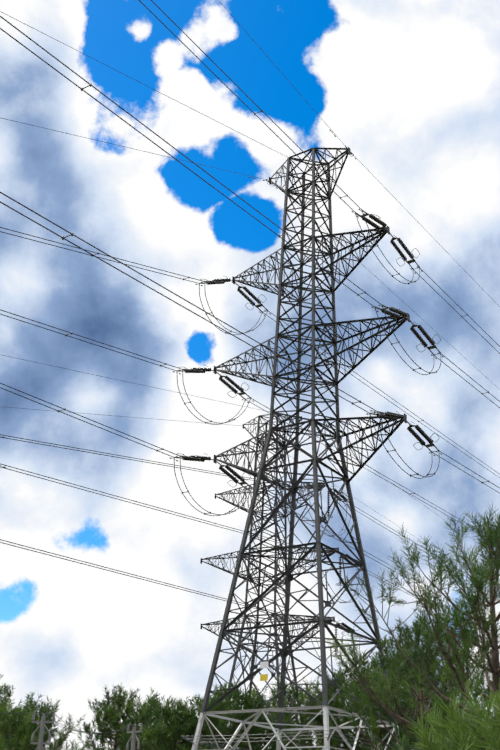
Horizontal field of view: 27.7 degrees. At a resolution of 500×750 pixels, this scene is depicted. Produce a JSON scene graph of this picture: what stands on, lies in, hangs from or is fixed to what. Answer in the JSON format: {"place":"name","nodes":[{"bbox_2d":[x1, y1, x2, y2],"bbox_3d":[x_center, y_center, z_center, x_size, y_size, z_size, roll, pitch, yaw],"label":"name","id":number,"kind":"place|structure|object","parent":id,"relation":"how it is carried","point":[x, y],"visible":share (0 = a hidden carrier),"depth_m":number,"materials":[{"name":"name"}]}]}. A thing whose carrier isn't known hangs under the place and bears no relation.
{"place":"outdoors","nodes":[
{"label":"outdoors","id":0,"kind":"place"},
{"bbox_2d":[0,0,499,749],"label":"sky","id":1,"kind":"structure","parent":0,"point":[411,87],"materials":[{"name":"white"}]},
{"bbox_3d":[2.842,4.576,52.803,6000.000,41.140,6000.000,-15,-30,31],"label":"ground","id":2,"kind":"structure","parent":0,"visible":0},
{"bbox_2d":[0,700,56,749],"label":"tree","id":3,"kind":"object","parent":2,"relation":"on","point":[21,729],"visible":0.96,"depth_m":47.65,"materials":[{"name":"green plant"}]},
{"bbox_2d":[0,683,63,749],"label":"tree","id":4,"kind":"object","parent":2,"relation":"on","point":[6,693],"visible":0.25,"depth_m":69.58,"materials":[{"name":"green plant"}]},
{"bbox_2d":[4,696,92,749],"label":"tree","id":5,"kind":"object","parent":2,"relation":"on","point":[47,708],"visible":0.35,"depth_m":59.04,"materials":[{"name":"green plant"}]},
{"bbox_2d":[0,713,139,749],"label":"distribution pole","id":6,"kind":"object","parent":2,"relation":"on","point":[40,742],"visible":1,"depth_m":42.63,"materials":[{"name":"metal"}]},
{"bbox_2d":[58,683,166,749],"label":"tree","id":7,"kind":"object","parent":2,"relation":"on","point":[110,717],"visible":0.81,"depth_m":61.84,"materials":[{"name":"green plant"}]},
{"bbox_2d":[126,723,142,749],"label":"distribution pole","id":8,"kind":"object","parent":2,"relation":"on","point":[134,737],"visible":0.96,"depth_m":46.80,"materials":[{"name":"concrete"}]},
{"bbox_2d":[114,693,201,749],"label":"tree","id":9,"kind":"object","parent":2,"relation":"on","point":[137,718],"visible":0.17,"depth_m":69.30,"materials":[{"name":"green plant"}]},
{"bbox_2d":[136,698,207,749],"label":"tree","id":10,"kind":"object","parent":2,"relation":"on","point":[159,730],"visible":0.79,"depth_m":55.99,"materials":[{"name":"green plant"}]},
{"bbox_2d":[162,695,251,749],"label":"tree","id":11,"kind":"object","parent":2,"relation":"on","point":[221,725],"visible":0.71,"depth_m":56.32,"materials":[{"name":"green plant"}]},
{"bbox_2d":[198,680,295,749],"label":"tree","id":12,"kind":"object","parent":2,"relation":"on","point":[251,701],"visible":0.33,"depth_m":58.29,"materials":[{"name":"green plant"}]},
{"bbox_2d":[0,0,499,749],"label":"pylon","id":13,"kind":"object","parent":2,"relation":"on","point":[312,328],"visible":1,"depth_m":52.70,"materials":[{"name":"metal"}]},
{"bbox_2d":[0,355,499,745],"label":"pylon","id":14,"kind":"object","parent":2,"relation":"on","point":[275,615],"visible":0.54,"depth_m":75.00,"materials":[{"name":"metal"}]},
{"bbox_2d":[218,693,294,749],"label":"tree","id":15,"kind":"object","parent":2,"relation":"on","point":[269,733],"visible":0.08,"depth_m":60.13,"materials":[{"name":"green plant"}]},
{"bbox_2d":[239,675,352,749],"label":"tree","id":16,"kind":"object","parent":2,"relation":"on","point":[293,692],"visible":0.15,"depth_m":64.41,"materials":[{"name":"green plant"}]},
{"bbox_2d":[274,688,361,749],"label":"tree","id":17,"kind":"object","parent":2,"relation":"on","point":[318,719],"visible":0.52,"depth_m":56.44,"materials":[{"name":"green plant"}]},
{"bbox_2d":[290,666,388,749],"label":"tree","id":18,"kind":"object","parent":2,"relation":"on","point":[315,688],"visible":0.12,"depth_m":61.83,"materials":[{"name":"green plant"}]},
{"bbox_2d":[329,668,419,749],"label":"tree","id":19,"kind":"object","parent":2,"relation":"on","point":[347,731],"visible":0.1,"depth_m":54.15,"materials":[{"name":"green plant"}]},
{"bbox_2d":[346,687,431,749],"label":"tree","id":20,"kind":"object","parent":2,"relation":"on","point":[382,745],"visible":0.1,"depth_m":54.15,"materials":[{"name":"green plant"}]},
{"bbox_2d":[328,648,457,749],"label":"tree","id":21,"kind":"object","parent":2,"relation":"on","point":[387,665],"visible":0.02,"depth_m":56.31,"materials":[{"name":"green plant"}]},
{"bbox_2d":[337,634,462,749],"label":"tree","id":22,"kind":"object","parent":2,"relation":"on","point":[391,644],"visible":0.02,"depth_m":59.90,"materials":[{"name":"green plant"}]},
{"bbox_2d":[325,503,499,749],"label":"tree","id":23,"kind":"object","parent":2,"relation":"on","point":[475,603],"visible":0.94,"depth_m":21.20,"materials":[{"name":"green plant"}]},
{"bbox_2d":[338,617,493,749],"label":"tree","id":24,"kind":"object","parent":2,"relation":"on","point":[416,629],"visible":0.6,"depth_m":32.12,"materials":[{"name":"green plant"}]},
{"bbox_2d":[371,690,499,749],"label":"tree","id":25,"kind":"object","parent":2,"relation":"on","point":[426,738],"visible":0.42,"depth_m":9.32,"materials":[{"name":"green plant"}]},
{"bbox_2d":[382,601,492,749],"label":"tree","id":26,"kind":"object","parent":2,"relation":"on","point":[451,683],"visible":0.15,"depth_m":37.92,"materials":[{"name":"green plant"}]},
{"bbox_2d":[427,671,499,749],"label":"tree","id":27,"kind":"object","parent":2,"relation":"on","point":[477,717],"visible":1,"depth_m":8.26,"materials":[{"name":"green plant"}]}
]}

